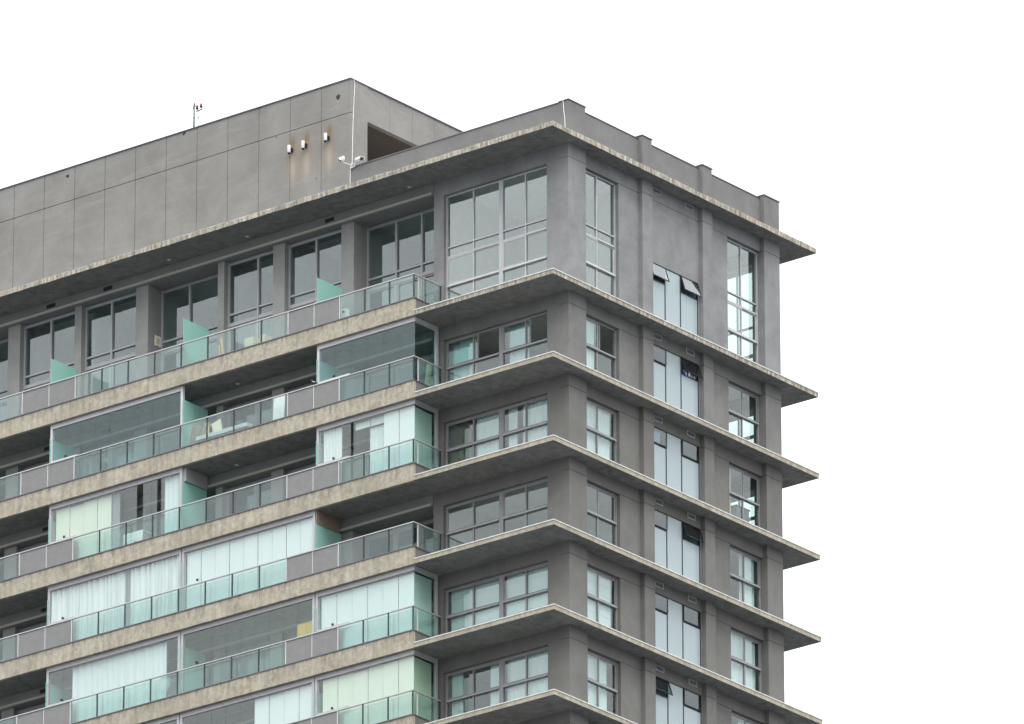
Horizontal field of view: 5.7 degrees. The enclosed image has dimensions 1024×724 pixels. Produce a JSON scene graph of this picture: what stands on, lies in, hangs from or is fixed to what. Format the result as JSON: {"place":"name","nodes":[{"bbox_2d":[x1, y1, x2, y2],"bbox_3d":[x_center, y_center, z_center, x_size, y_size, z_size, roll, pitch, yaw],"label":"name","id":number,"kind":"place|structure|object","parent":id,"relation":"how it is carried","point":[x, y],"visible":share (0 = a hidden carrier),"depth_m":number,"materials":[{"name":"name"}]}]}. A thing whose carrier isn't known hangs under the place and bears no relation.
{"place":"outdoors","nodes":[
{"label":"outdoors","id":0,"kind":"place"},
{"bbox_2d":[425,364,431,385],"bbox_3d":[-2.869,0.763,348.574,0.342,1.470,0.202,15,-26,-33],"label":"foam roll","id":1,"kind":"object","parent":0,"point":[428,374],"visible":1,"depth_m":348.64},
{"bbox_2d":[0,0,1023,723],"label":"sky","id":2,"kind":"structure","parent":0,"point":[887,136],"materials":[{"name":"white"}]},
{"label":"ground","id":3,"kind":"structure","parent":0,"visible":0},
{"bbox_2d":[0,77,822,723],"bbox_3d":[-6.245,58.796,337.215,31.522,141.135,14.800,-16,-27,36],"label":"apartment building","id":4,"kind":"structure","parent":3,"relation":"on","point":[552,227],"depth_m":351.44,"materials":[{"name":"grey paint"}]},
{"bbox_2d":[0,338,7,405],"bbox_3d":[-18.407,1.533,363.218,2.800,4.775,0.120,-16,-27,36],"label":"balcony door","id":5,"kind":"structure","parent":4,"relation":"in","point":[4,401],"depth_m":362.94,"materials":[{"name":"metal"}]},
{"bbox_2d":[17,703,44,714],"bbox_3d":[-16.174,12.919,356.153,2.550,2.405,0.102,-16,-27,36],"label":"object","id":6,"kind":"structure","parent":4,"relation":"in","point":[20,711],"depth_m":356.88,"materials":[{"name":"metal"}]},
{"bbox_2d":[19,621,46,632],"bbox_3d":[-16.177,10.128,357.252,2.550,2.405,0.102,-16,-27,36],"label":"balcony door","id":7,"kind":"structure","parent":4,"relation":"in","point":[42,624],"depth_m":358.01,"materials":[{"name":"metal"}]},
{"bbox_2d":[20,541,47,551],"bbox_3d":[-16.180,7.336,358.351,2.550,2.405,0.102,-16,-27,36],"label":"balcony door","id":8,"kind":"structure","parent":4,"relation":"in","point":[45,542],"depth_m":359.15,"materials":[{"name":"metal"}]},
{"bbox_2d":[22,460,48,470],"bbox_3d":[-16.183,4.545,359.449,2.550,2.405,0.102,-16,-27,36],"label":"balcony door","id":9,"kind":"structure","parent":4,"relation":"in","point":[46,462],"depth_m":360.21,"materials":[{"name":"metal"}]},
{"bbox_2d":[23,311,74,390],"bbox_3d":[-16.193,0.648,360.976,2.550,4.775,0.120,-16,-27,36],"label":"balcony door","id":10,"kind":"structure","parent":4,"relation":"in","point":[51,320],"depth_m":361.62,"materials":[{"name":"metal"}]},
{"bbox_2d":[56,495,111,558],"bbox_3d":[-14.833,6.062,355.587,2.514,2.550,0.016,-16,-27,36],"label":"blind","id":11,"kind":"object","parent":4,"relation":"attached to","point":[77,520],"visible":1,"depth_m":355.59,"materials":[{"name":"fabric"}]},
{"bbox_2d":[51,572,126,640],"bbox_3d":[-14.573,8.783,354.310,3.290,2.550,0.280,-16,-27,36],"label":"curtain","id":12,"kind":"object","parent":4,"relation":"hanging from","point":[91,597],"visible":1,"depth_m":354.29,"materials":[{"name":"fabric"}]},
{"bbox_2d":[83,516,132,533],"bbox_3d":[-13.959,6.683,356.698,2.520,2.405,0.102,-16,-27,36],"label":"balcony door","id":13,"kind":"structure","parent":4,"relation":"in","point":[131,517],"depth_m":356.71,"materials":[{"name":"metal"}]},
{"bbox_2d":[83,435,133,475],"bbox_3d":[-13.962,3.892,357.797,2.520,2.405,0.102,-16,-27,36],"label":"balcony door","id":14,"kind":"structure","parent":4,"relation":"in","point":[110,450],"depth_m":358.19,"materials":[{"name":"metal"}]},
{"bbox_2d":[84,292,135,394],"bbox_3d":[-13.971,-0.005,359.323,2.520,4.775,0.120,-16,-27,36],"label":"balcony door","id":15,"kind":"structure","parent":4,"relation":"in","point":[112,361],"depth_m":359.77,"materials":[{"name":"metal"}]},
{"bbox_2d":[111,493,119,548],"bbox_3d":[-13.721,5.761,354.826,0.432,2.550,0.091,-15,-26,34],"label":"curtain","id":16,"kind":"object","parent":4,"relation":"hanging from","point":[115,520],"visible":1,"depth_m":354.91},
{"bbox_2d":[72,642,166,722],"bbox_3d":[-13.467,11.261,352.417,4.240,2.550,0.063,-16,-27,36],"label":"curtain","id":17,"kind":"object","parent":4,"relation":"hanging from","point":[121,670],"visible":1,"depth_m":352.53,"materials":[{"name":"fabric"}]},
{"bbox_2d":[126,571,130,625],"bbox_3d":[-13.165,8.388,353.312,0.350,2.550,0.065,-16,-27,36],"label":"curtain","id":18,"kind":"object","parent":4,"relation":"hanging from","point":[128,586],"visible":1,"depth_m":353.47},
{"bbox_2d":[123,529,151,544],"bbox_3d":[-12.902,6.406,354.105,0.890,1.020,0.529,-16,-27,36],"label":"table","id":19,"kind":"object","parent":4,"relation":"on","point":[139,535],"visible":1,"depth_m":354.06,"materials":[{"name":"white paint"}]},
{"bbox_2d":[130,556,178,624],"bbox_3d":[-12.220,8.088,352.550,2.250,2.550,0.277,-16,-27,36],"label":"curtain","id":20,"kind":"object","parent":4,"relation":"hanging from","point":[155,578],"visible":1,"depth_m":352.66,"materials":[{"name":"fabric"}]},
{"bbox_2d":[154,335,160,346],"bbox_3d":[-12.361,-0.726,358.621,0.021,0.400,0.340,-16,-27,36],"label":"junction box","id":21,"kind":"object","parent":4,"relation":"attached to","point":[157,341],"visible":1,"depth_m":358.60,"materials":[{"name":"white paint"}]},
{"bbox_2d":[164,475,179,532],"bbox_3d":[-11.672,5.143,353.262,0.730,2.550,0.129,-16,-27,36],"label":"curtain","id":22,"kind":"object","parent":4,"relation":"hanging from","point":[172,489],"visible":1,"depth_m":353.38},
{"bbox_2d":[159,498,215,534],"bbox_3d":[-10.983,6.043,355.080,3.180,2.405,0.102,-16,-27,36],"label":"balcony door","id":23,"kind":"structure","parent":4,"relation":"in","point":[210,502],"depth_m":356.18,"materials":[{"name":"metal"}]},
{"bbox_2d":[160,418,215,452],"bbox_3d":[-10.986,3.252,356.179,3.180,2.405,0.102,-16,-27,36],"label":"balcony door","id":24,"kind":"structure","parent":4,"relation":"in","point":[167,434],"depth_m":357.23,"materials":[{"name":"metal"}]},
{"bbox_2d":[161,274,217,371],"bbox_3d":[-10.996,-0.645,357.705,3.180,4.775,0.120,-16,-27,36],"label":"balcony door","id":25,"kind":"structure","parent":4,"relation":"in","point":[212,338],"depth_m":358.54,"materials":[{"name":"metal"}]},
{"bbox_2d":[189,425,201,444],"bbox_3d":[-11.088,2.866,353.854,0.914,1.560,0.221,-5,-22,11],"label":"scrap board","id":26,"kind":"object","parent":4,"relation":"on","point":[195,430],"visible":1,"depth_m":353.93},
{"bbox_2d":[192,102,202,126],"bbox_3d":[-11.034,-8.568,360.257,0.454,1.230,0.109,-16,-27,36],"label":"obstruction light","id":27,"kind":"object","parent":4,"relation":"on","point":[197,108],"visible":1,"depth_m":360.33,"materials":[{"name":"metal"}]},
{"bbox_2d":[196,423,210,442],"bbox_3d":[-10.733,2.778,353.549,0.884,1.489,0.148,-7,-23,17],"label":"scrap board","id":28,"kind":"object","parent":4,"relation":"on","point":[203,431],"visible":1,"depth_m":353.67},
{"bbox_2d":[211,419,221,431],"bbox_3d":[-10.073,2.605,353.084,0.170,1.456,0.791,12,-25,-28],"label":"scrap board","id":29,"kind":"object","parent":4,"relation":"on","point":[217,425],"visible":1,"depth_m":353.37,"materials":[{"name":"beige cardboard"}]},
{"bbox_2d":[219,338,223,354],"bbox_3d":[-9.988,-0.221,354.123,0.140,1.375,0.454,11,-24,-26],"label":"timber planks","id":30,"kind":"object","parent":4,"relation":"on","point":[221,346],"visible":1,"depth_m":354.31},
{"bbox_2d":[196,422,252,441],"bbox_3d":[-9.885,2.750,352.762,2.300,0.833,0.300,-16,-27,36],"label":"panel stack","id":31,"kind":"object","parent":4,"relation":"on","point":[223,431],"visible":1,"depth_m":352.75,"materials":[{"name":"white paint"}]},
{"bbox_2d":[224,640,269,680],"bbox_3d":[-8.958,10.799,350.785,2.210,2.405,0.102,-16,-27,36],"label":"railing","id":32,"kind":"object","parent":4,"relation":"in","point":[255,653],"depth_m":351.18,"materials":[{"name":"metal"}]},
{"bbox_2d":[226,476,270,515],"bbox_3d":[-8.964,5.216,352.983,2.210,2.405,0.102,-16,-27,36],"label":"balcony door","id":33,"kind":"structure","parent":4,"relation":"in","point":[256,488],"depth_m":353.33,"materials":[{"name":"metal"}]},
{"bbox_2d":[227,394,271,427],"bbox_3d":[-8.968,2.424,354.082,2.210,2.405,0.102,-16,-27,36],"label":"balcony door","id":34,"kind":"structure","parent":4,"relation":"in","point":[257,406],"depth_m":354.32,"materials":[{"name":"metal"}]},
{"bbox_2d":[187,518,312,608],"bbox_3d":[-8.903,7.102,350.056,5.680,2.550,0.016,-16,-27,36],"label":"blind","id":35,"kind":"object","parent":4,"relation":"attached to","point":[257,549],"visible":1,"depth_m":350.30,"materials":[{"name":"fabric"}]},
{"bbox_2d":[227,250,272,351],"bbox_3d":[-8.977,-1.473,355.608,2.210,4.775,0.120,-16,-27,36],"label":"balcony door","id":36,"kind":"structure","parent":4,"relation":"in","point":[259,316],"depth_m":356.01,"materials":[{"name":"metal"}]},
{"bbox_2d":[244,336,259,346],"bbox_3d":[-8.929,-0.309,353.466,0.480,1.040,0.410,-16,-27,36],"label":"cardboard box","id":37,"kind":"object","parent":4,"relation":"on","point":[252,340],"visible":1,"depth_m":353.47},
{"bbox_2d":[260,334,271,342],"bbox_3d":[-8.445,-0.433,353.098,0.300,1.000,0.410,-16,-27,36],"label":"cardboard box","id":38,"kind":"object","parent":4,"relation":"on","point":[265,337],"visible":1,"depth_m":353.12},
{"bbox_2d":[273,395,284,419],"bbox_3d":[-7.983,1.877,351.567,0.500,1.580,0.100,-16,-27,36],"label":"white door panel","id":39,"kind":"structure","parent":4,"relation":"on","point":[279,408],"depth_m":351.69,"materials":[{"name":"paint"}]},
{"bbox_2d":[255,684,311,723],"bbox_3d":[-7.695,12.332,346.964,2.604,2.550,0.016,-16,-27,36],"label":"blind","id":40,"kind":"object","parent":4,"relation":"attached to","point":[289,706],"visible":1,"depth_m":347.18,"materials":[{"name":"fabric"}]},
{"bbox_2d":[287,145,292,154],"bbox_3d":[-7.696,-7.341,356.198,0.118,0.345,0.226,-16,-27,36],"label":"wall lamp","id":41,"kind":"object","parent":4,"relation":"attached to","point":[289,149],"visible":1,"depth_m":356.14,"materials":[{"name":"white paint"}]},
{"bbox_2d":[288,382,313,391],"bbox_3d":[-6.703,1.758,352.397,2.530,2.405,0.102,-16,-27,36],"label":"balcony door","id":42,"kind":"structure","parent":4,"relation":"in","point":[309,384],"depth_m":353.24,"materials":[{"name":"metal"}]},
{"bbox_2d":[287,463,315,474],"bbox_3d":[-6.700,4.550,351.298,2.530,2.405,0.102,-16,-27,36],"label":"balcony door","id":43,"kind":"structure","parent":4,"relation":"in","point":[313,464],"depth_m":352.03,"materials":[{"name":"metal"}]},
{"bbox_2d":[297,621,311,636],"bbox_3d":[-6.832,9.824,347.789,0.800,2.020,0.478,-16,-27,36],"label":"cupboard","id":44,"kind":"object","parent":4,"relation":"on","point":[304,629],"visible":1,"depth_m":347.95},
{"bbox_2d":[288,229,340,310],"bbox_3d":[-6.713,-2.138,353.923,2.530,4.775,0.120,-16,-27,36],"label":"balcony door","id":45,"kind":"structure","parent":4,"relation":"in","point":[290,307],"depth_m":354.54,"materials":[{"name":"metal"}]},
{"bbox_2d":[324,427,341,482],"bbox_3d":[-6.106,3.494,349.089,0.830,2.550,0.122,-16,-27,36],"label":"curtain","id":46,"kind":"object","parent":4,"relation":"hanging from","point":[333,443],"visible":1,"depth_m":349.32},
{"bbox_2d":[341,308,348,317],"bbox_3d":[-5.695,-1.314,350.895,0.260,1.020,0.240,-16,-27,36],"label":"floor heater","id":47,"kind":"object","parent":4,"relation":"on","point":[345,312],"visible":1,"depth_m":350.95,"materials":[{"name":"white paint"}]},
{"bbox_2d":[337,156,353,168],"bbox_3d":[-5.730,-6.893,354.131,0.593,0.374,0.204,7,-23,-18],"label":"security camera","id":48,"kind":"object","parent":4,"relation":"attached to","point":[341,159],"visible":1,"depth_m":354.08,"materials":[{"name":"white paint"}]},
{"bbox_2d":[350,82,354,182],"bbox_3d":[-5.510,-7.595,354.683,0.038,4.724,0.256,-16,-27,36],"label":"cable conduit","id":49,"kind":"object","parent":4,"relation":"attached to","point":[352,132],"visible":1,"depth_m":354.80,"materials":[{"name":"white paint"}]},
{"bbox_2d":[353,156,364,166],"bbox_3d":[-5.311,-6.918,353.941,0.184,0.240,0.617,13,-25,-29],"label":"security camera","id":50,"kind":"object","parent":4,"relation":"attached to","point":[359,158],"visible":1,"depth_m":353.79,"materials":[{"name":"white paint"}]},
{"bbox_2d":[321,573,413,648],"bbox_3d":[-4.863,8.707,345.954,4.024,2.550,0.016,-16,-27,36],"label":"blind","id":51,"kind":"object","parent":4,"relation":"attached to","point":[349,606],"visible":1,"depth_m":345.98,"materials":[{"name":"fabric"}]},
{"bbox_2d":[323,656,413,723],"bbox_3d":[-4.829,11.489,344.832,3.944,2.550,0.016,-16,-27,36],"label":"blind","id":52,"kind":"object","parent":4,"relation":"attached to","point":[373,683],"visible":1,"depth_m":344.83,"materials":[{"name":"fabric"}]},
{"bbox_2d":[356,416,383,430],"bbox_3d":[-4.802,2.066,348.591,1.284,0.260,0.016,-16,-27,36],"label":"blind","id":53,"kind":"object","parent":4,"relation":"attached to","point":[374,421],"visible":1,"depth_m":348.57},
{"bbox_2d":[370,425,383,473],"bbox_3d":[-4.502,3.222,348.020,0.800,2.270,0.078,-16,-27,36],"label":"curtain","id":54,"kind":"object","parent":4,"relation":"hanging from","point":[376,442],"visible":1,"depth_m":348.18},
{"bbox_2d":[384,406,414,469],"bbox_3d":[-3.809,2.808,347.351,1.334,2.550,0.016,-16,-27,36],"label":"blind","id":55,"kind":"object","parent":4,"relation":"attached to","point":[391,425],"visible":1,"depth_m":347.44,"materials":[{"name":"fabric"}]},
{"bbox_2d":[366,518,432,557],"bbox_3d":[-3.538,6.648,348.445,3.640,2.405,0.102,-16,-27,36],"label":"balcony door","id":56,"kind":"structure","parent":4,"relation":"in","point":[394,532],"depth_m":348.95,"materials":[{"name":"metal"}]},
{"bbox_2d":[366,353,433,392],"bbox_3d":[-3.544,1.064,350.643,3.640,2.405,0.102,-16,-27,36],"label":"railing","id":57,"kind":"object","parent":4,"relation":"in","point":[395,367],"depth_m":351.18,"materials":[{"name":"metal"}]},
{"bbox_2d":[366,435,433,474],"bbox_3d":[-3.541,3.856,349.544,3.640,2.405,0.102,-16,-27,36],"label":"balcony door","id":58,"kind":"structure","parent":4,"relation":"in","point":[367,455],"depth_m":350.83,"materials":[{"name":"metal"}]},
{"bbox_2d":[367,208,433,309],"bbox_3d":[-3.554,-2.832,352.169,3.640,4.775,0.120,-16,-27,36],"label":"balcony door","id":59,"kind":"structure","parent":4,"relation":"in","point":[395,284],"depth_m":352.64,"materials":[{"name":"metal"}]},
{"bbox_2d":[414,657,430,720],"bbox_3d":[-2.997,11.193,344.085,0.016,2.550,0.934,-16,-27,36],"label":"blind","id":60,"kind":"object","parent":4,"relation":"attached to","point":[422,676],"visible":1,"depth_m":344.18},
{"bbox_2d":[414,573,430,635],"bbox_3d":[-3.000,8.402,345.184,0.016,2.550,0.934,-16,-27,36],"label":"blind","id":61,"kind":"object","parent":4,"relation":"attached to","point":[422,592],"visible":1,"depth_m":345.28,"materials":[{"name":"fabric"}]},
{"bbox_2d":[415,407,431,468],"bbox_3d":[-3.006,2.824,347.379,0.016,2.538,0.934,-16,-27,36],"label":"blind","id":62,"kind":"object","parent":4,"relation":"attached to","point":[423,426],"visible":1,"depth_m":347.51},
{"bbox_2d":[452,673,462,715],"bbox_3d":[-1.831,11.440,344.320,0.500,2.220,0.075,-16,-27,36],"label":"curtain","id":63,"kind":"object","parent":4,"relation":"hanging from","point":[457,690],"visible":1,"depth_m":344.44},
{"bbox_2d":[452,420,471,462],"bbox_3d":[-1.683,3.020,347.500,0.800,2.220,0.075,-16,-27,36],"label":"curtain","id":64,"kind":"object","parent":4,"relation":"hanging from","point":[462,433],"visible":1,"depth_m":347.63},
{"bbox_2d":[454,336,476,379],"bbox_3d":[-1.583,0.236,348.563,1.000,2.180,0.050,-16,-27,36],"label":"curtain","id":65,"kind":"object","parent":4,"relation":"hanging from","point":[463,350],"visible":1,"depth_m":348.74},
{"bbox_2d":[451,579,498,631],"bbox_3d":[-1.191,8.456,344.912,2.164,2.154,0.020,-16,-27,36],"label":"blind","id":66,"kind":"object","parent":4,"relation":"attached to","point":[487,593],"visible":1,"depth_m":345.06,"materials":[{"name":"fabric"}]},
{"bbox_2d":[477,413,498,455],"bbox_3d":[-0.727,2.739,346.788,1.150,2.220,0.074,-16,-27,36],"label":"curtain","id":67,"kind":"object","parent":4,"relation":"hanging from","point":[487,426],"visible":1,"depth_m":346.99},
{"bbox_2d":[490,664,498,705],"bbox_3d":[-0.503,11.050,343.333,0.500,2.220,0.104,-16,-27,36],"label":"curtain","id":68,"kind":"object","parent":4,"relation":"hanging from","point":[494,682],"visible":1,"depth_m":343.52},
{"bbox_2d":[446,166,546,299],"bbox_3d":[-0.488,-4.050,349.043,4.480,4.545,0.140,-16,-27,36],"label":"window","id":69,"kind":"structure","parent":4,"relation":"in","point":[501,243],"depth_m":349.21,"materials":[{"name":"metal"}]},
{"bbox_2d":[446,312,546,381],"bbox_3d":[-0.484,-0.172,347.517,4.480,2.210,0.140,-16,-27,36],"label":"window","id":70,"kind":"structure","parent":4,"relation":"in","point":[502,351],"depth_m":347.68,"materials":[{"name":"metal"}]},
{"bbox_2d":[446,395,546,464],"bbox_3d":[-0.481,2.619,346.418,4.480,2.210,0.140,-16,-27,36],"label":"window","id":71,"kind":"structure","parent":4,"relation":"in","point":[502,434],"depth_m":346.58,"materials":[{"name":"metal"}]},
{"bbox_2d":[446,478,547,548],"bbox_3d":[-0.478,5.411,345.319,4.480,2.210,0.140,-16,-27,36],"label":"window","id":72,"kind":"structure","parent":4,"relation":"in","point":[502,517],"depth_m":345.48,"materials":[{"name":"metal"}]},
{"bbox_2d":[446,562,547,632],"bbox_3d":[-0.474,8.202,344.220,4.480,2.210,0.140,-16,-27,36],"label":"window","id":73,"kind":"structure","parent":4,"relation":"in","point":[502,601],"depth_m":344.30,"materials":[{"name":"metal"}]},
{"bbox_2d":[446,646,547,717],"bbox_3d":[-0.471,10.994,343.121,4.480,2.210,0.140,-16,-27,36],"label":"window","id":74,"kind":"structure","parent":4,"relation":"in","point":[501,662],"depth_m":343.29,"materials":[{"name":"metal"}]},
{"bbox_2d":[509,407,517,446],"bbox_3d":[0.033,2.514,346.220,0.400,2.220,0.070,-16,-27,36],"label":"curtain","id":75,"kind":"object","parent":4,"relation":"hanging from","point":[513,423],"visible":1,"depth_m":346.36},
{"bbox_2d":[510,321,528,362],"bbox_3d":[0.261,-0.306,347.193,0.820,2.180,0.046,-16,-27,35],"label":"curtain","id":76,"kind":"object","parent":4,"relation":"hanging from","point":[517,334],"visible":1,"depth_m":347.37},
{"bbox_2d":[507,650,547,700],"bbox_3d":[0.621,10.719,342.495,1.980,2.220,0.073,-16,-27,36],"label":"curtain","id":77,"kind":"object","parent":4,"relation":"hanging from","point":[537,663],"visible":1,"depth_m":342.68,"materials":[{"name":"fabric"}]},
{"bbox_2d":[507,566,547,615],"bbox_3d":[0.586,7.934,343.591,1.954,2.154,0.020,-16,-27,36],"label":"blind","id":78,"kind":"object","parent":4,"relation":"attached to","point":[538,579],"visible":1,"depth_m":343.76,"materials":[{"name":"fabric"}]},
{"bbox_2d":[523,399,546,442],"bbox_3d":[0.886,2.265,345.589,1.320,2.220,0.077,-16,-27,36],"label":"curtain","id":79,"kind":"object","parent":4,"relation":"hanging from","point":[536,412],"visible":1,"depth_m":345.78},
{"bbox_2d":[586,320,593,368],"bbox_3d":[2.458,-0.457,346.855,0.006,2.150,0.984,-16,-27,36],"label":"blind","id":80,"kind":"object","parent":4,"relation":"attached to","point":[590,340],"visible":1,"depth_m":347.15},
{"bbox_2d":[588,654,606,710],"bbox_3d":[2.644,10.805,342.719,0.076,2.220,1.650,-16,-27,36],"label":"curtain","id":81,"kind":"object","parent":4,"relation":"hanging from","point":[592,674],"visible":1,"depth_m":343.04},
{"bbox_2d":[587,403,609,459],"bbox_3d":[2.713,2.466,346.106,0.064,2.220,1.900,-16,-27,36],"label":"curtain","id":82,"kind":"object","parent":4,"relation":"hanging from","point":[604,428],"visible":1,"depth_m":346.44,"materials":[{"name":"fabric"}]},
{"bbox_2d":[587,569,610,627],"bbox_3d":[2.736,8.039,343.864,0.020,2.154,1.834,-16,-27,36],"label":"blind","id":83,"kind":"object","parent":4,"relation":"attached to","point":[604,595],"visible":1,"depth_m":344.16,"materials":[{"name":"fabric"}]},
{"bbox_2d":[586,170,615,296],"bbox_3d":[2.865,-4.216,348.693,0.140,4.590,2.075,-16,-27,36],"label":"window","id":84,"kind":"structure","parent":4,"relation":"in","point":[613,247],"depth_m":349.04,"materials":[{"name":"metal"}]},
{"bbox_2d":[586,316,615,378],"bbox_3d":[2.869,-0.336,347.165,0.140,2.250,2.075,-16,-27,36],"label":"window","id":85,"kind":"structure","parent":4,"relation":"in","point":[598,324],"depth_m":347.51,"materials":[{"name":"metal"}]},
{"bbox_2d":[587,399,616,462],"bbox_3d":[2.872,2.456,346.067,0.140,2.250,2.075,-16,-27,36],"label":"window","id":86,"kind":"structure","parent":4,"relation":"in","point":[595,431],"depth_m":346.49,"materials":[{"name":"metal"}]},
{"bbox_2d":[587,482,616,545],"bbox_3d":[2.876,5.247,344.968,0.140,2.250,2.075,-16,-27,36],"label":"window","id":87,"kind":"structure","parent":4,"relation":"in","point":[596,514],"depth_m":345.48,"materials":[{"name":"metal"}]},
{"bbox_2d":[587,566,616,629],"bbox_3d":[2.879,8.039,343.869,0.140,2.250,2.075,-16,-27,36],"label":"window","id":88,"kind":"structure","parent":4,"relation":"in","point":[596,598],"depth_m":344.22,"materials":[{"name":"metal"}]},
{"bbox_2d":[588,651,617,714],"bbox_3d":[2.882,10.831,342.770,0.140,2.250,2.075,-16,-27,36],"label":"window","id":89,"kind":"structure","parent":4,"relation":"in","point":[594,682],"depth_m":343.29,"materials":[{"name":"metal"}]},
{"bbox_2d":[654,430,659,443],"bbox_3d":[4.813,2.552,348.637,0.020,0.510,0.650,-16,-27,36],"label":"blind","id":90,"kind":"object","parent":4,"relation":"attached to","point":[656,436],"visible":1,"depth_m":348.77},
{"bbox_2d":[653,333,661,341],"bbox_3d":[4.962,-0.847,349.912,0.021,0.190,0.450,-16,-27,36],"label":"vent grille","id":91,"kind":"object","parent":4,"relation":"attached to","point":[657,336],"visible":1,"depth_m":349.90,"materials":[{"name":"metal"}]},
{"bbox_2d":[654,415,662,423],"bbox_3d":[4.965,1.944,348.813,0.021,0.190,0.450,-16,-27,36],"label":"vent grille","id":92,"kind":"object","parent":4,"relation":"attached to","point":[658,419],"visible":1,"depth_m":348.83,"materials":[{"name":"metal"}]},
{"bbox_2d":[655,581,663,589],"bbox_3d":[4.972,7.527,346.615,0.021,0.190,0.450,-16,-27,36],"label":"vent grille","id":93,"kind":"object","parent":4,"relation":"attached to","point":[659,585],"visible":1,"depth_m":346.61,"materials":[{"name":"metal"}]},
{"bbox_2d":[654,426,698,499],"bbox_3d":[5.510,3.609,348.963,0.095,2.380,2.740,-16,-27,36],"label":"window","id":94,"kind":"structure","parent":4,"relation":"in","point":[674,469],"depth_m":349.12,"materials":[{"name":"white glass"}]},
{"bbox_2d":[653,262,701,334],"bbox_3d":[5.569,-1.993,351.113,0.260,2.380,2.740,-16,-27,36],"label":"window","id":95,"kind":"structure","parent":4,"relation":"in","point":[670,304],"depth_m":351.35,"materials":[{"name":"white glass"}]},
{"bbox_2d":[655,592,700,665],"bbox_3d":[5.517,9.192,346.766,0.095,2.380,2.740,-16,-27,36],"label":"window","id":96,"kind":"structure","parent":4,"relation":"in","point":[674,635],"depth_m":346.92,"materials":[{"name":"white glass"}]},
{"bbox_2d":[654,344,702,416],"bbox_3d":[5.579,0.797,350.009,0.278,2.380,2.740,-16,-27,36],"label":"window","id":97,"kind":"structure","parent":4,"relation":"in","point":[677,389],"depth_m":350.23,"materials":[{"name":"white glass"}]},
{"bbox_2d":[656,676,701,723],"bbox_3d":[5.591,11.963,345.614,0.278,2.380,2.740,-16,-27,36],"label":"window","id":98,"kind":"structure","parent":4,"relation":"in","point":[672,708],"depth_m":345.82,"materials":[{"name":"white glass"}]},
{"bbox_2d":[655,509,703,582],"bbox_3d":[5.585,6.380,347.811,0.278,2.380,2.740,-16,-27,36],"label":"window","id":99,"kind":"structure","parent":4,"relation":"in","point":[673,552],"depth_m":348.02,"materials":[{"name":"white glass"}]},
{"bbox_2d":[687,512,695,520],"bbox_3d":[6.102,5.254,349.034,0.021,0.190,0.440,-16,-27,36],"label":"vent grille","id":100,"kind":"object","parent":4,"relation":"attached to","point":[691,516],"visible":1,"depth_m":349.02,"materials":[{"name":"metal"}]},
{"bbox_2d":[729,467,730,513],"bbox_3d":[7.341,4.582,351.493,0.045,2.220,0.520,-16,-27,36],"label":"curtain","id":101,"kind":"object","parent":4,"relation":"hanging from","point":[730,486],"visible":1,"depth_m":351.83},
{"bbox_2d":[731,504,749,521],"bbox_3d":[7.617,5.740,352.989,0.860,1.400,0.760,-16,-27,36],"label":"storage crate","id":102,"kind":"object","parent":4,"relation":"on","point":[736,510],"visible":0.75,"depth_m":352.81,"materials":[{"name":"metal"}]},
{"bbox_2d":[727,264,753,361],"bbox_3d":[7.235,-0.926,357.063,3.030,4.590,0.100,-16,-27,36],"label":"window","id":103,"kind":"structure","parent":4,"relation":"in","point":[751,265],"depth_m":356.79,"materials":[{"name":"metal"}]},
{"bbox_2d":[729,407,753,439],"bbox_3d":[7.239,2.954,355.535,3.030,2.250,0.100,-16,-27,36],"label":"window","id":104,"kind":"structure","parent":4,"relation":"in","point":[738,419],"depth_m":355.23,"materials":[{"name":"metal"}]},
{"bbox_2d":[727,239,757,363],"bbox_3d":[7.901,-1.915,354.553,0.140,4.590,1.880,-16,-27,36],"label":"window","id":105,"kind":"structure","parent":4,"relation":"in","point":[755,314],"depth_m":354.88,"materials":[{"name":"metal"}]},
{"bbox_2d":[731,632,754,689],"bbox_3d":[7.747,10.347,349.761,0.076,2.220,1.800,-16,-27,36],"label":"curtain","id":106,"kind":"object","parent":4,"relation":"hanging from","point":[737,652],"visible":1,"depth_m":349.97,"materials":[{"name":"fabric"}]},
{"bbox_2d":[731,488,754,520],"bbox_3d":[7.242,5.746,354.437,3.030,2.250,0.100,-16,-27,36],"label":"window","id":107,"kind":"structure","parent":4,"relation":"in","point":[747,491],"depth_m":354.02,"materials":[{"name":"metal"}]},
{"bbox_2d":[728,382,758,444],"bbox_3d":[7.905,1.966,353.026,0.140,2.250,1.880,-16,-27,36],"label":"window","id":108,"kind":"structure","parent":4,"relation":"in","point":[740,415],"depth_m":353.41,"materials":[{"name":"metal"}]},
{"bbox_2d":[729,464,759,526],"bbox_3d":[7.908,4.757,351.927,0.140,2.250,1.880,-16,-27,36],"label":"window","id":109,"kind":"structure","parent":4,"relation":"in","point":[757,504],"depth_m":352.29,"materials":[{"name":"metal"}]},
{"bbox_2d":[730,546,760,609],"bbox_3d":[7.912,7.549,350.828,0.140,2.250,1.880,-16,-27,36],"label":"window","id":110,"kind":"structure","parent":4,"relation":"in","point":[742,579],"depth_m":351.18,"materials":[{"name":"metal"}]},
{"bbox_2d":[732,712,758,723],"bbox_3d":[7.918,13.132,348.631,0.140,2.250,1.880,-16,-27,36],"label":"window","id":111,"kind":"structure","parent":4,"relation":"in","point":[733,714],"depth_m":348.95,"materials":[{"name":"metal"}]},
{"bbox_2d":[739,554,753,606],"bbox_3d":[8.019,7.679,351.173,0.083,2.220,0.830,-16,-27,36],"label":"curtain","id":112,"kind":"object","parent":4,"relation":"hanging from","point":[749,576],"visible":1,"depth_m":351.29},
{"bbox_2d":[731,629,761,692],"bbox_3d":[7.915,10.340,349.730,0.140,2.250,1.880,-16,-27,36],"label":"window","id":113,"kind":"structure","parent":4,"relation":"in","point":[733,658],"depth_m":350.06,"materials":[{"name":"metal"}]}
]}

